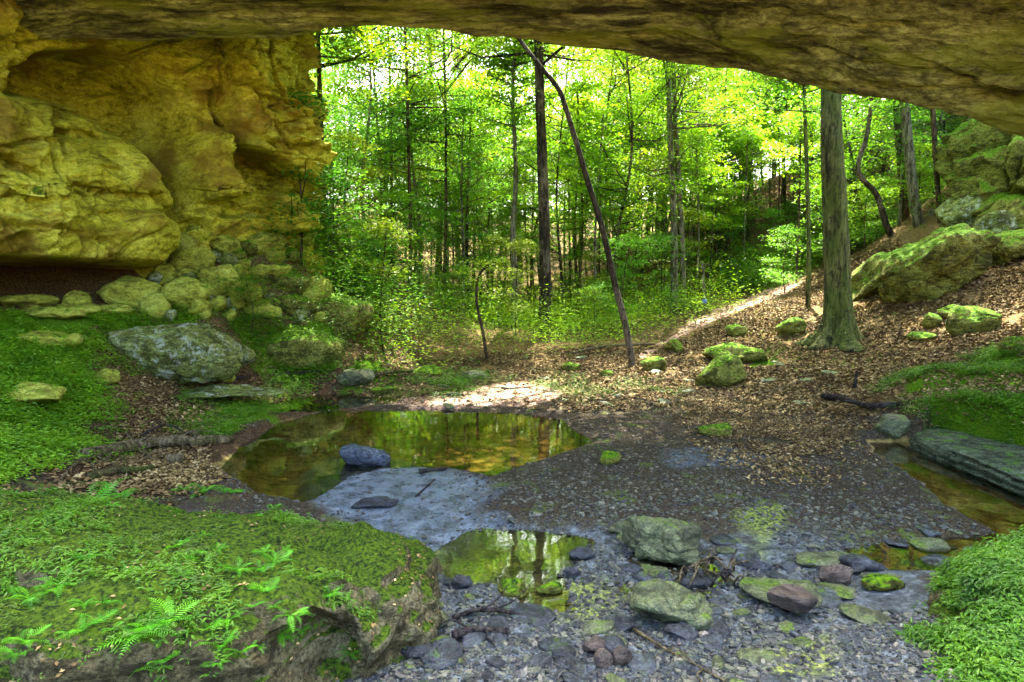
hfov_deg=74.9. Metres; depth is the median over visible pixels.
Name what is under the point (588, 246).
sapling
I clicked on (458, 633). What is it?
dark branch
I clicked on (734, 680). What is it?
creek stone
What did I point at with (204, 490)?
fern
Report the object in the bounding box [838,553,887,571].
dark stone
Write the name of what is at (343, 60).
forest tree
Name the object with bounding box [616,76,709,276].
young tree
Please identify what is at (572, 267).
sapling
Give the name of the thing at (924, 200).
sapling
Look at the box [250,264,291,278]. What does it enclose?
boulder
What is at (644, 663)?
creek stone
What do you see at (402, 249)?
sapling
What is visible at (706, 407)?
leaf litter
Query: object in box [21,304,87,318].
boulder
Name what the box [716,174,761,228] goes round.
sapling
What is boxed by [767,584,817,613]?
brown stone
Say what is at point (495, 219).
young tree
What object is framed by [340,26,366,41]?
tree
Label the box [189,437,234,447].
mossy log
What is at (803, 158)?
young tree
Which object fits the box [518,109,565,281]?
understorey tree
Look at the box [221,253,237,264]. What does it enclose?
talus stone
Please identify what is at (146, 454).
twig
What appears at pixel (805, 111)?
forest tree
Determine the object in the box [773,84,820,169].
understorey tree
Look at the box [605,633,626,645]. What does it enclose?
creek stone
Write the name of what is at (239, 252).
talus stone
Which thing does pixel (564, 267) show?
sapling
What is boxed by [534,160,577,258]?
understorey tree
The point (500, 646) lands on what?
creek stone
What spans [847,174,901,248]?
sapling
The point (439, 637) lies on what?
creek stone
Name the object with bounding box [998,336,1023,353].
rock
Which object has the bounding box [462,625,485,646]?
creek stone
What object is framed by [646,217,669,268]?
sapling
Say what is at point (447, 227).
young tree
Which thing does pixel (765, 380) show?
creek stone
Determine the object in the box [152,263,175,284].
boulder
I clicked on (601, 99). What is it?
understorey tree
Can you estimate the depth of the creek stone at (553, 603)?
4.71 m
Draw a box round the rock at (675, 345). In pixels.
[664,339,683,351]
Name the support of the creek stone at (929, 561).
on the ground at (536, 558)
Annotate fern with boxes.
[0,646,18,665]
[1,623,52,647]
[4,586,39,609]
[4,648,33,658]
[16,582,58,608]
[25,564,76,598]
[48,513,75,521]
[49,614,109,645]
[59,552,103,564]
[68,598,94,606]
[68,608,121,626]
[78,609,185,668]
[83,476,134,498]
[84,595,122,604]
[90,488,144,500]
[115,615,160,644]
[131,652,180,674]
[147,594,206,632]
[165,536,201,548]
[169,482,196,493]
[178,550,207,563]
[187,628,246,651]
[190,483,216,498]
[198,652,234,672]
[199,617,222,631]
[201,485,251,493]
[208,610,254,637]
[209,541,235,553]
[216,556,254,577]
[219,644,263,654]
[237,600,266,609]
[243,561,280,574]
[245,576,280,592]
[250,545,275,555]
[258,548,298,570]
[269,607,313,639]
[269,624,301,653]
[278,628,303,645]
[287,609,309,622]
[292,625,313,639]
[323,587,341,597]
[334,645,360,662]
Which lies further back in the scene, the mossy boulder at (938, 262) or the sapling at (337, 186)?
the sapling at (337, 186)
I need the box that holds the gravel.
[165,368,1000,681]
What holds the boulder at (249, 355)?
on the ground at (536, 558)
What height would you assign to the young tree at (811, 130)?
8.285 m
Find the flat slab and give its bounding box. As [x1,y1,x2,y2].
[181,383,287,398]
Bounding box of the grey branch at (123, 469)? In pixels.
[60,458,154,480]
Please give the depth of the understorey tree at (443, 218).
35.51 m
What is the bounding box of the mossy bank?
[889,524,1023,681]
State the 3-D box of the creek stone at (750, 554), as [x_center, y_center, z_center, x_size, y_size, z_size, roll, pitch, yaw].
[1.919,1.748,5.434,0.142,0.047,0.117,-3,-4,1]
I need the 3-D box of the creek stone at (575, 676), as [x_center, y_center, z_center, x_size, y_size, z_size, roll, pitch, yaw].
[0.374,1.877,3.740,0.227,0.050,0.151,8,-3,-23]
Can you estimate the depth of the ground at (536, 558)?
7.92 m
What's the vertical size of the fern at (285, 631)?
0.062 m
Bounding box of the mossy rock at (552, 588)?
[536,581,562,595]
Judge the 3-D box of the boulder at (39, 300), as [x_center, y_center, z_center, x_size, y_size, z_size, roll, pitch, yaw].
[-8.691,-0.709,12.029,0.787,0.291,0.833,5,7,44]
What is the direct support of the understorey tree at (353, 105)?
on the ground at (536, 558)
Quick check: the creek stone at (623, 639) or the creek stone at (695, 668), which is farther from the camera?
the creek stone at (623, 639)
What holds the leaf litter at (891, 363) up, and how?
on the ground at (536, 558)
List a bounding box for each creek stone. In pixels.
[400,642,431,657]
[404,658,414,668]
[417,679,441,681]
[421,637,459,670]
[421,646,461,662]
[431,635,450,642]
[438,573,445,581]
[439,611,448,628]
[442,577,452,585]
[443,403,454,408]
[445,392,459,395]
[455,624,476,628]
[457,657,464,663]
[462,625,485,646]
[463,593,474,599]
[482,669,494,679]
[485,616,509,643]
[486,656,504,667]
[492,644,504,648]
[494,609,508,616]
[499,601,519,609]
[501,386,515,388]
[510,602,556,625]
[518,631,535,638]
[522,651,552,668]
[538,637,575,656]
[541,598,565,607]
[551,656,578,669]
[562,670,592,681]
[567,658,587,672]
[575,355,586,359]
[575,576,592,582]
[580,620,613,634]
[587,662,596,671]
[600,401,613,405]
[602,614,635,632]
[603,634,628,654]
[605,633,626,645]
[605,673,627,681]
[616,534,623,541]
[619,563,640,572]
[622,595,629,601]
[626,653,656,674]
[632,572,653,580]
[640,564,650,568]
[643,566,667,577]
[650,369,662,373]
[657,570,673,580]
[658,398,670,404]
[664,621,693,645]
[675,654,701,670]
[680,568,714,588]
[693,665,706,670]
[699,632,724,648]
[706,614,730,639]
[706,648,720,653]
[709,534,737,544]
[709,606,723,614]
[710,588,721,595]
[712,655,724,669]
[716,547,734,553]
[729,678,744,681]
[732,608,750,615]
[736,556,773,570]
[736,648,775,663]
[739,658,751,664]
[742,552,754,557]
[745,617,754,621]
[748,677,757,681]
[753,552,760,558]
[759,379,774,383]
[759,672,771,681]
[766,570,786,579]
[770,673,788,681]
[778,620,794,633]
[780,561,798,571]
[783,546,793,548]
[784,643,794,649]
[788,636,812,647]
[789,630,804,637]
[791,400,805,403]
[815,582,855,598]
[817,586,842,607]
[822,370,836,374]
[839,603,890,624]
[839,630,851,635]
[842,563,865,573]
[859,573,869,577]
[883,538,909,547]
[885,573,901,578]
[901,559,919,566]
[914,554,949,570]
[915,526,941,536]
[949,544,957,549]
[952,530,962,534]
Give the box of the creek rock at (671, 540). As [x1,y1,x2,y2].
[622,515,701,565]
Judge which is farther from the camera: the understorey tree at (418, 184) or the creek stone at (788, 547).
the understorey tree at (418, 184)
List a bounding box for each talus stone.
[145,306,165,318]
[146,271,162,283]
[163,309,176,320]
[175,267,194,278]
[181,273,196,278]
[199,310,211,320]
[207,295,227,311]
[211,250,223,263]
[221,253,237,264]
[224,309,236,321]
[227,294,244,308]
[232,249,246,259]
[237,259,250,267]
[240,240,257,256]
[242,305,256,314]
[258,274,275,284]
[265,249,285,263]
[265,291,275,298]
[274,299,282,307]
[284,308,293,315]
[285,248,300,263]
[291,268,299,273]
[291,308,309,321]
[310,300,317,312]
[314,311,325,321]
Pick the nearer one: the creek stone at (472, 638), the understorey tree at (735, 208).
the creek stone at (472, 638)
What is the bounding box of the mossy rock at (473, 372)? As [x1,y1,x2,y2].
[462,370,486,379]
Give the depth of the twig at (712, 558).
5.29 m
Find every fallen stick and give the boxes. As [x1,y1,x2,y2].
[492,386,532,387]
[528,388,558,392]
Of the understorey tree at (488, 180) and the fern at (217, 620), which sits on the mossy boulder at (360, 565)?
the fern at (217, 620)
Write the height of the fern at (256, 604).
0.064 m
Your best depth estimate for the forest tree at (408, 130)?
25.30 m
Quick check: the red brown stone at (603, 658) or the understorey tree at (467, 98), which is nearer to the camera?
the red brown stone at (603, 658)
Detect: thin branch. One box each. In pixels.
[57,444,133,482]
[142,420,189,436]
[750,378,800,393]
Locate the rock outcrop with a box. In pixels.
[934,116,1023,265]
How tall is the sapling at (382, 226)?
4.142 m
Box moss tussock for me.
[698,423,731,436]
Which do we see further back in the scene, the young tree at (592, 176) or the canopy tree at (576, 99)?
the canopy tree at (576, 99)
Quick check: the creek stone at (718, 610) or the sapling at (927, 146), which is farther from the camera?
the sapling at (927, 146)
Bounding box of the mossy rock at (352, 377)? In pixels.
[335,368,374,385]
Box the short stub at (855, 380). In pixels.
[852,371,857,387]
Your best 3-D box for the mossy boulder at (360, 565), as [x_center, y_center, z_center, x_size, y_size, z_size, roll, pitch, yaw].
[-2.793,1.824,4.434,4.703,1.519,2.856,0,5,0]
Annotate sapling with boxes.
[215,272,290,336]
[251,88,371,268]
[290,161,398,295]
[306,202,362,269]
[316,136,375,250]
[316,214,372,277]
[326,129,392,262]
[326,171,370,257]
[326,217,431,362]
[326,252,391,313]
[327,145,365,219]
[327,162,361,222]
[327,213,395,297]
[328,235,397,333]
[339,201,378,255]
[346,208,403,258]
[349,164,398,255]
[352,187,430,278]
[356,225,411,298]
[361,228,420,294]
[392,231,448,294]
[394,218,435,274]
[394,238,436,291]
[418,277,458,306]
[432,262,484,316]
[437,260,492,312]
[440,255,485,294]
[451,255,510,358]
[470,234,531,318]
[472,257,508,299]
[473,278,511,321]
[483,238,543,334]
[490,272,536,312]
[493,250,538,305]
[520,269,551,314]
[531,247,576,304]
[551,275,565,319]
[552,268,594,320]
[553,251,583,300]
[557,258,589,284]
[569,239,620,293]
[570,282,619,337]
[571,252,618,316]
[572,236,624,294]
[577,263,611,303]
[589,232,661,317]
[593,230,650,314]
[595,268,640,324]
[604,220,643,285]
[617,264,646,305]
[631,230,700,316]
[631,247,659,286]
[632,237,692,307]
[642,219,700,283]
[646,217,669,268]
[650,207,724,307]
[652,199,706,244]
[659,252,688,284]
[677,224,706,273]
[678,249,727,296]
[684,196,749,268]
[690,183,749,251]
[696,261,708,309]
[702,215,752,282]
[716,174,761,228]
[741,177,772,222]
[751,207,797,270]
[757,223,811,292]
[768,200,804,244]
[770,178,815,222]
[789,151,820,188]
[789,170,852,226]
[790,180,879,267]
[800,183,866,243]
[806,207,857,257]
[819,96,885,158]
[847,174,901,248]
[847,189,889,243]
[849,177,897,240]
[858,134,890,174]
[866,160,943,218]
[870,159,908,220]
[884,142,946,199]
[892,154,933,220]
[946,114,965,129]
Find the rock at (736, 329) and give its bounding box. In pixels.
[725,324,747,335]
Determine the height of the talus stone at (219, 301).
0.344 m
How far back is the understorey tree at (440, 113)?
42.08 m
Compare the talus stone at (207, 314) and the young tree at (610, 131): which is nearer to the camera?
the talus stone at (207, 314)
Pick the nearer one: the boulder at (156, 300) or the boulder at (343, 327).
the boulder at (156, 300)
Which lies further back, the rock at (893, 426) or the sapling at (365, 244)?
the sapling at (365, 244)
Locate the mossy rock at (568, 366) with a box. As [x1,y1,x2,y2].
[560,362,580,371]
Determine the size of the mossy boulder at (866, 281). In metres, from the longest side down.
3.408 x 2.680 x 1.600 m
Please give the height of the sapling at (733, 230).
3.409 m
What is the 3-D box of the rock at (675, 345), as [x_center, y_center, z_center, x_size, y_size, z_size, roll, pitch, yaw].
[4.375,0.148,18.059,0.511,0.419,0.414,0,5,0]
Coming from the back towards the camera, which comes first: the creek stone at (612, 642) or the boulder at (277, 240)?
the boulder at (277, 240)
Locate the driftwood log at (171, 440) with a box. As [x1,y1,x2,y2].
[76,430,229,461]
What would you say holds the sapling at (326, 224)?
on the ground at (536, 558)
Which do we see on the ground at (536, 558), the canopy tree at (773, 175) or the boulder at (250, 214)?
the canopy tree at (773, 175)
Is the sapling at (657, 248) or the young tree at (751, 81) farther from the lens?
the young tree at (751, 81)
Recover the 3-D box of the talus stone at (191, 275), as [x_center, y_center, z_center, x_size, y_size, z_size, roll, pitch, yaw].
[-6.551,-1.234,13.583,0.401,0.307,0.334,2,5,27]
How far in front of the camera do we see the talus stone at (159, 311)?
12.34 m
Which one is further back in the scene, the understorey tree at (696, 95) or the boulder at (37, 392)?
the understorey tree at (696, 95)
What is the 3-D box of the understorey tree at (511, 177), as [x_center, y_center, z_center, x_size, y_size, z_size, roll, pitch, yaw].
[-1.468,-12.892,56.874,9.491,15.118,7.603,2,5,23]
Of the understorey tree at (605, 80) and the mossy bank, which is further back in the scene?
the understorey tree at (605, 80)
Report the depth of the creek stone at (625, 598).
4.72 m
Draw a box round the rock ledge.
[907,426,1023,504]
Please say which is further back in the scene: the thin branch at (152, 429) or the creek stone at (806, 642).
the thin branch at (152, 429)
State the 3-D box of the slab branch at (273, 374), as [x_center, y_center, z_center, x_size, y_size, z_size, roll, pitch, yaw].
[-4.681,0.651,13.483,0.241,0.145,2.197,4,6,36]
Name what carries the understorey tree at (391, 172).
on the ground at (536, 558)
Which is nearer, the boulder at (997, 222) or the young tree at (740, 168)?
the boulder at (997, 222)
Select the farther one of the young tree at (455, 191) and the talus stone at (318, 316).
the young tree at (455, 191)
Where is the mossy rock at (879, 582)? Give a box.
[861,573,904,591]
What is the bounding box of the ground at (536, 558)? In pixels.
[0,100,1023,681]
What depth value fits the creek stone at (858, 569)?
5.00 m
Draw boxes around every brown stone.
[593,648,612,669]
[612,645,631,665]
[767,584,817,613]
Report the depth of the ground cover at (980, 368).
9.88 m
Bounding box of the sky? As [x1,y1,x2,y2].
[309,27,884,216]
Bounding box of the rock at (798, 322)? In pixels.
[775,317,806,335]
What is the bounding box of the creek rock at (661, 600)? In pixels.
[629,578,712,622]
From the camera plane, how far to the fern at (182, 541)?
4.09 m
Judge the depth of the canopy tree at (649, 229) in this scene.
43.83 m
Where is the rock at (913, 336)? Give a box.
[906,331,937,341]
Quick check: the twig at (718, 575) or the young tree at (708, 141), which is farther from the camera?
the young tree at (708, 141)
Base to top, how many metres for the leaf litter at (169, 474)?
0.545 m
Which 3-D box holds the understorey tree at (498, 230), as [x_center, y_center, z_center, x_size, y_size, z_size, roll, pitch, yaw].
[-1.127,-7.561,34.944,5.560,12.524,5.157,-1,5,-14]
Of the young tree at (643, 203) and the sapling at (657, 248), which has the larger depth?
the young tree at (643, 203)
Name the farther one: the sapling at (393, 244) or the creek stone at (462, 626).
the sapling at (393, 244)
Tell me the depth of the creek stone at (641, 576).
5.05 m
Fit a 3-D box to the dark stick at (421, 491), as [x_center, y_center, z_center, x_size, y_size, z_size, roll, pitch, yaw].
[-0.945,1.604,7.316,0.021,0.025,0.636,1,5,13]
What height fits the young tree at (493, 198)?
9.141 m
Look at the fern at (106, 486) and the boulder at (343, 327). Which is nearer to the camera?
the fern at (106, 486)
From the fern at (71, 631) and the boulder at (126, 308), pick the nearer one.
the fern at (71, 631)
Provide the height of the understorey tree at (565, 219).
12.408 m
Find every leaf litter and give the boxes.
[0,495,441,681]
[1,398,233,505]
[57,310,330,435]
[326,334,724,412]
[613,229,1023,424]
[634,378,891,488]
[718,272,895,372]
[839,349,1023,439]
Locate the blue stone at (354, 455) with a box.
[339,444,390,466]
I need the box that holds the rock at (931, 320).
[922,312,941,327]
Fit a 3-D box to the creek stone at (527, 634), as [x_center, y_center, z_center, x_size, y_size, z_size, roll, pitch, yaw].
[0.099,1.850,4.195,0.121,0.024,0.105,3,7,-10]
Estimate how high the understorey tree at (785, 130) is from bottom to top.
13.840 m
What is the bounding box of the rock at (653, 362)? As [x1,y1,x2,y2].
[640,356,666,370]
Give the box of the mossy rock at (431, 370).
[413,365,442,376]
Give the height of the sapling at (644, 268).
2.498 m
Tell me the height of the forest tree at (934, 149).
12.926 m
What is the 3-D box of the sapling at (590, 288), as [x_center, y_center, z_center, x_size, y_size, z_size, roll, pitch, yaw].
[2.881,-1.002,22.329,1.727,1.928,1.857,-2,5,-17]
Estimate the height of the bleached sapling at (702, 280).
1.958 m
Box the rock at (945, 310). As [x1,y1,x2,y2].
[937,304,959,316]
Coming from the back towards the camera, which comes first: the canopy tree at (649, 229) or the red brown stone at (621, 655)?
the canopy tree at (649, 229)
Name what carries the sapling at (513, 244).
on the ground at (536, 558)
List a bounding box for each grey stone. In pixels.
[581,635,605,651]
[819,563,853,585]
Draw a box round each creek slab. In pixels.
[739,577,823,606]
[796,551,847,566]
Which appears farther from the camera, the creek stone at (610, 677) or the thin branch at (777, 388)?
the thin branch at (777, 388)
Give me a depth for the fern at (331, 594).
3.72 m
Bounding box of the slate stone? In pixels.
[663,622,698,639]
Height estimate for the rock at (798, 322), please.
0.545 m
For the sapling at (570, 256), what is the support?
on the ground at (536, 558)
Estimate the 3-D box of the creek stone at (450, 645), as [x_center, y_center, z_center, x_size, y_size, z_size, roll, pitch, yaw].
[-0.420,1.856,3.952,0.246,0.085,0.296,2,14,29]
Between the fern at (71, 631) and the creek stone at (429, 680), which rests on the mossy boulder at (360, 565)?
the fern at (71, 631)
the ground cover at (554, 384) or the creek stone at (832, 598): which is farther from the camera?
the ground cover at (554, 384)
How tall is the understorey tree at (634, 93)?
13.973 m
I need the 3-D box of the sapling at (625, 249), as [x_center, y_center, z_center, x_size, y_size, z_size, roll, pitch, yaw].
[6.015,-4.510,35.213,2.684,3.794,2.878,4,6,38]
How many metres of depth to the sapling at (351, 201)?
22.17 m
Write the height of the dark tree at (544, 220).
18.504 m
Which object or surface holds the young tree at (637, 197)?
on the ground at (536, 558)
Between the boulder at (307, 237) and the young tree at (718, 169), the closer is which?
the boulder at (307, 237)
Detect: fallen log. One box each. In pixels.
[374,368,455,376]
[568,343,653,354]
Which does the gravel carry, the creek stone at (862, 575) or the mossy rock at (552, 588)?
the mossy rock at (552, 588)
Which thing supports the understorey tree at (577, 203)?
on the ground at (536, 558)
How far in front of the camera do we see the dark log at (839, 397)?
10.83 m
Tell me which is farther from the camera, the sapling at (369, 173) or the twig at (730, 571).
the sapling at (369, 173)
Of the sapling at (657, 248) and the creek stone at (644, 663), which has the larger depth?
the sapling at (657, 248)
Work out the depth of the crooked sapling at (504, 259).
19.60 m
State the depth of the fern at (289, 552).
4.04 m
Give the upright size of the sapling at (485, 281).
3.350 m
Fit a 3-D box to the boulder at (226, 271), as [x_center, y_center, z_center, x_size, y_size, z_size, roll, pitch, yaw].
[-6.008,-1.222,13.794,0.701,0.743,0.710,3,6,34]
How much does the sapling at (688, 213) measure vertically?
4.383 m
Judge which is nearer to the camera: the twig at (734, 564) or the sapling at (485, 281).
the twig at (734, 564)
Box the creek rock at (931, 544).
[910,537,950,551]
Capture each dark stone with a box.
[351,496,399,507]
[451,574,472,588]
[564,566,580,578]
[569,546,594,560]
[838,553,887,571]
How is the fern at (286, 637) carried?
on the mossy boulder at (360, 565)
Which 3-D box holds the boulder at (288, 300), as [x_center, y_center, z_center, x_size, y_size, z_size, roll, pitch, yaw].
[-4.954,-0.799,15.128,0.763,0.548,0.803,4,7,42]
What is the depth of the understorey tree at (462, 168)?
26.41 m
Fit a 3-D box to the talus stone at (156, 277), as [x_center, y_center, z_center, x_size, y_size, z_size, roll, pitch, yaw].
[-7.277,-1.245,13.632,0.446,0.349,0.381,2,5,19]
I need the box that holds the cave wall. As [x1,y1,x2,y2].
[0,0,337,285]
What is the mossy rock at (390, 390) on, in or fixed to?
on the ground at (536, 558)
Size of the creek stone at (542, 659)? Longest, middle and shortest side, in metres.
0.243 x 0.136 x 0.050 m
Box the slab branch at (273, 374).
[235,370,326,379]
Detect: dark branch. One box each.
[436,619,507,650]
[452,580,533,619]
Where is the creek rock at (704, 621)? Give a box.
[685,613,713,631]
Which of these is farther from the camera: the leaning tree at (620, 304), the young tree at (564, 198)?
the young tree at (564, 198)
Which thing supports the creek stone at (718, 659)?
on the ground at (536, 558)
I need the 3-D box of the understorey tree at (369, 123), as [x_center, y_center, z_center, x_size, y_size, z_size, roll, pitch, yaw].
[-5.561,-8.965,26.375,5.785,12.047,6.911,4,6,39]
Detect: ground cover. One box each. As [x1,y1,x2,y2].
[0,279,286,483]
[150,382,306,435]
[216,293,353,396]
[333,344,495,394]
[342,366,689,404]
[863,340,1023,444]
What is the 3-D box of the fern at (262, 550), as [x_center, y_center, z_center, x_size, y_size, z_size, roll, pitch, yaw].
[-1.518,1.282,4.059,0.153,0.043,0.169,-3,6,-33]
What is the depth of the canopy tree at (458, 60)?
40.50 m
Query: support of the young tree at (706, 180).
on the ground at (536, 558)
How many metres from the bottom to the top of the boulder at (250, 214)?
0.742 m
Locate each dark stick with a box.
[414,479,434,496]
[419,466,467,473]
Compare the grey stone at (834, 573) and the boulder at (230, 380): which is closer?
the grey stone at (834, 573)
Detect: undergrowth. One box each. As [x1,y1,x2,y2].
[178,166,435,354]
[259,198,498,368]
[293,234,759,367]
[690,135,948,297]
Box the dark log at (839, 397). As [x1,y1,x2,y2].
[820,393,901,408]
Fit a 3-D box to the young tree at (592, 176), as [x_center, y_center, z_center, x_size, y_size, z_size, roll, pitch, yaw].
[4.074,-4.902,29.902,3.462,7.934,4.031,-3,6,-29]
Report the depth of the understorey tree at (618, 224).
26.35 m
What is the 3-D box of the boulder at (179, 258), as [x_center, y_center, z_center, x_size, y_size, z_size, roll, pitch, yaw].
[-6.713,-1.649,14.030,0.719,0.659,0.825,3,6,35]
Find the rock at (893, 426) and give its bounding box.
[876,413,910,438]
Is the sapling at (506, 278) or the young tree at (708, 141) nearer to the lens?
the sapling at (506, 278)
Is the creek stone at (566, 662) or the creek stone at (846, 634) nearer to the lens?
the creek stone at (566, 662)
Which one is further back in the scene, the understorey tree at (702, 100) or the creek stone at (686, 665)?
the understorey tree at (702, 100)
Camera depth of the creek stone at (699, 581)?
4.96 m
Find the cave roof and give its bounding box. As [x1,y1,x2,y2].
[13,0,1023,136]
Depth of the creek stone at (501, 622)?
4.24 m
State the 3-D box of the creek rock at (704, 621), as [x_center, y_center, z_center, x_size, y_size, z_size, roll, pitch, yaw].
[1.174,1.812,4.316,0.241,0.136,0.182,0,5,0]
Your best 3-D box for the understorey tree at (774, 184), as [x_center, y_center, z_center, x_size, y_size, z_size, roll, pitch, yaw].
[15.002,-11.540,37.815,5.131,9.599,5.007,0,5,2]
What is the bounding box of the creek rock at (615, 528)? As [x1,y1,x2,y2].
[609,521,626,533]
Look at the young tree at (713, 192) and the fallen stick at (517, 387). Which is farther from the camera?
the young tree at (713, 192)
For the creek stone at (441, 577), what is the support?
on the ground at (536, 558)
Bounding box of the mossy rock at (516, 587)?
[497,578,527,599]
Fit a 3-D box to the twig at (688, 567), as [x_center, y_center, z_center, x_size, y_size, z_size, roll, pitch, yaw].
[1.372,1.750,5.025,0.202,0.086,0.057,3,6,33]
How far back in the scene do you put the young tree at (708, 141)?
32.29 m
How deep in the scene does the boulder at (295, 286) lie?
15.19 m
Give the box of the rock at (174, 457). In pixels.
[166,453,184,462]
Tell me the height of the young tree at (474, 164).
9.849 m
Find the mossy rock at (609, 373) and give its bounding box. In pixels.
[599,370,613,376]
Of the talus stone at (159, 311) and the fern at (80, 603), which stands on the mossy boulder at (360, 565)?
the fern at (80, 603)
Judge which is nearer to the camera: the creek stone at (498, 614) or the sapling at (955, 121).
the creek stone at (498, 614)
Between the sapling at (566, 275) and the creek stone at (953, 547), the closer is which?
the creek stone at (953, 547)
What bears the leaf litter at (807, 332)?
on the ground at (536, 558)
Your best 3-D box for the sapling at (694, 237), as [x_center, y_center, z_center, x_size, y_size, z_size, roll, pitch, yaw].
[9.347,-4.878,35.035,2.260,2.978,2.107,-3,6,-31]
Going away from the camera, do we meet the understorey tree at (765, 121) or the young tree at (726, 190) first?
the young tree at (726, 190)
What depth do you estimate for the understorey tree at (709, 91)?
35.09 m
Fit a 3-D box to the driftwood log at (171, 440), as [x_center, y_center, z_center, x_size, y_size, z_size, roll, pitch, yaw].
[-4.591,1.300,8.438,0.779,0.342,1.960,2,5,26]
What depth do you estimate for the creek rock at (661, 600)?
4.34 m
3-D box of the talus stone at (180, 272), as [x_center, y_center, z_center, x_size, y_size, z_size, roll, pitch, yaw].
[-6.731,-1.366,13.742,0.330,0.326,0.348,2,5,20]
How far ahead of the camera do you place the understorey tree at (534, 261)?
36.22 m
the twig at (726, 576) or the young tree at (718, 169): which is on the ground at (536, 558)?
the young tree at (718, 169)
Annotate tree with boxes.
[308,25,437,274]
[309,45,396,231]
[310,25,452,256]
[310,34,412,204]
[311,25,467,264]
[311,62,359,152]
[312,31,402,217]
[320,26,461,255]
[322,25,503,290]
[327,27,489,294]
[338,150,378,247]
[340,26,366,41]
[340,100,397,217]
[343,68,471,291]
[352,146,411,264]
[354,27,531,306]
[358,116,416,224]
[365,28,496,278]
[370,107,443,244]
[374,28,635,365]
[378,30,533,291]
[389,183,447,274]
[392,34,508,270]
[393,60,436,221]
[393,100,442,272]
[400,80,531,314]
[404,190,455,266]
[406,127,496,299]
[407,28,639,333]
[407,127,498,305]
[414,175,472,289]
[416,31,516,281]
[418,70,483,257]
[420,76,522,316]
[421,165,497,310]
[424,196,460,279]
[426,125,511,310]
[431,81,530,320]
[433,66,533,314]
[434,148,498,215]
[447,73,536,315]
[449,34,577,283]
[449,139,506,290]
[451,37,576,328]
[464,147,523,294]
[468,114,536,302]
[469,91,535,283]
[471,116,554,298]
[476,38,616,288]
[481,37,605,317]
[482,118,563,306]
[483,175,527,291]
[492,44,626,323]
[492,143,559,299]
[493,97,536,277]
[496,144,565,299]
[515,59,559,203]
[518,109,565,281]
[520,70,633,319]
[526,111,596,295]
[528,97,621,270]
[531,47,678,308]
[532,45,614,249]
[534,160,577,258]
[535,96,619,313]
[535,135,590,287]
[549,49,700,322]
[549,102,647,317]
[550,83,634,296]
[551,97,612,267]
[561,143,647,316]
[562,192,598,285]
[563,52,637,208]
[574,49,689,274]
[574,58,647,231]
[577,48,773,313]
[580,59,642,243]
[582,58,774,311]
[585,161,638,287]
[588,116,648,226]
[591,71,634,240]
[593,52,694,229]
[596,98,627,232]
[601,184,653,288]
[603,56,721,238]
[603,63,748,271]
[604,57,716,232]
[604,79,680,261]
[609,87,681,248]
[613,156,668,277]
[615,76,679,239]
[615,147,664,277]
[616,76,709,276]
[616,97,681,248]
[623,61,748,260]
[625,63,720,231]
[654,125,741,305]
[654,137,731,295]
[658,125,734,287]
[663,64,743,228]
[673,67,716,218]
[679,67,774,273]
[680,64,904,306]
[681,68,771,255]
[686,158,755,297]
[688,130,728,269]
[693,122,717,252]
[695,146,744,257]
[697,118,758,270]
[701,68,797,204]
[704,86,774,234]
[710,123,784,274]
[710,128,767,260]
[717,75,779,203]
[719,122,771,251]
[721,72,791,232]
[723,72,787,183]
[725,109,784,255]
[729,68,801,152]
[729,110,775,242]
[746,74,808,221]
[747,72,818,202]
[750,75,815,178]
[751,112,814,250]
[753,74,820,220]
[755,72,817,167]
[756,81,811,201]
[760,106,848,283]
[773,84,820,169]
[776,94,847,228]
[782,100,850,238]
[783,86,923,254]
[784,86,894,237]
[793,88,866,351]
[802,98,854,196]
[810,100,853,155]
[815,97,894,228]
[843,98,945,226]
[844,95,923,175]
[863,103,960,156]
[865,98,962,164]
[887,100,963,195]
[893,100,909,221]
[900,102,934,227]
[930,109,941,222]
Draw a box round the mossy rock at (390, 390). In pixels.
[370,386,399,394]
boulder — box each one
[0,293,59,306]
[0,484,443,681]
[2,381,66,404]
[16,329,83,349]
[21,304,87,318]
[49,308,84,318]
[62,290,91,305]
[64,303,105,313]
[90,368,120,384]
[96,276,161,307]
[99,304,134,315]
[107,322,243,384]
[140,293,171,314]
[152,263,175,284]
[153,255,169,267]
[160,276,211,308]
[169,247,216,275]
[178,232,198,247]
[185,224,198,232]
[188,299,211,315]
[197,264,239,296]
[209,233,241,253]
[210,286,216,294]
[222,375,235,382]
[231,279,262,305]
[233,264,250,278]
[240,213,256,216]
[240,345,255,367]
[246,232,287,254]
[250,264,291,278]
[256,302,281,318]
[264,324,343,369]
[271,271,309,294]
[275,294,314,312]
[287,231,316,249]
[303,275,331,302]
[314,292,373,336]
[695,354,746,386]
[702,342,767,361]
[851,242,916,301]
[879,223,1001,303]
[934,195,982,226]
[945,306,1002,335]
[972,210,1017,258]
[994,229,1023,261]
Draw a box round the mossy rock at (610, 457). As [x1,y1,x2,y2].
[600,450,620,464]
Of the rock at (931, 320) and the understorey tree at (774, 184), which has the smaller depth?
the rock at (931, 320)
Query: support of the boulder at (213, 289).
on the ground at (536, 558)
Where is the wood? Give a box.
[325,84,882,270]
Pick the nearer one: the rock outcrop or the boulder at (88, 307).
the boulder at (88, 307)
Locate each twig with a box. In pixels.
[126,432,141,439]
[137,448,164,462]
[142,450,162,460]
[632,627,725,681]
[678,566,689,582]
[680,561,708,570]
[682,565,704,576]
[689,565,699,585]
[693,558,706,567]
[699,552,717,567]
[702,568,732,580]
[706,569,731,575]
[711,558,725,567]
[712,570,728,582]
[712,574,724,582]
[724,559,734,577]
[732,560,748,571]
[732,575,743,583]
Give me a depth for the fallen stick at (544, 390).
13.04 m

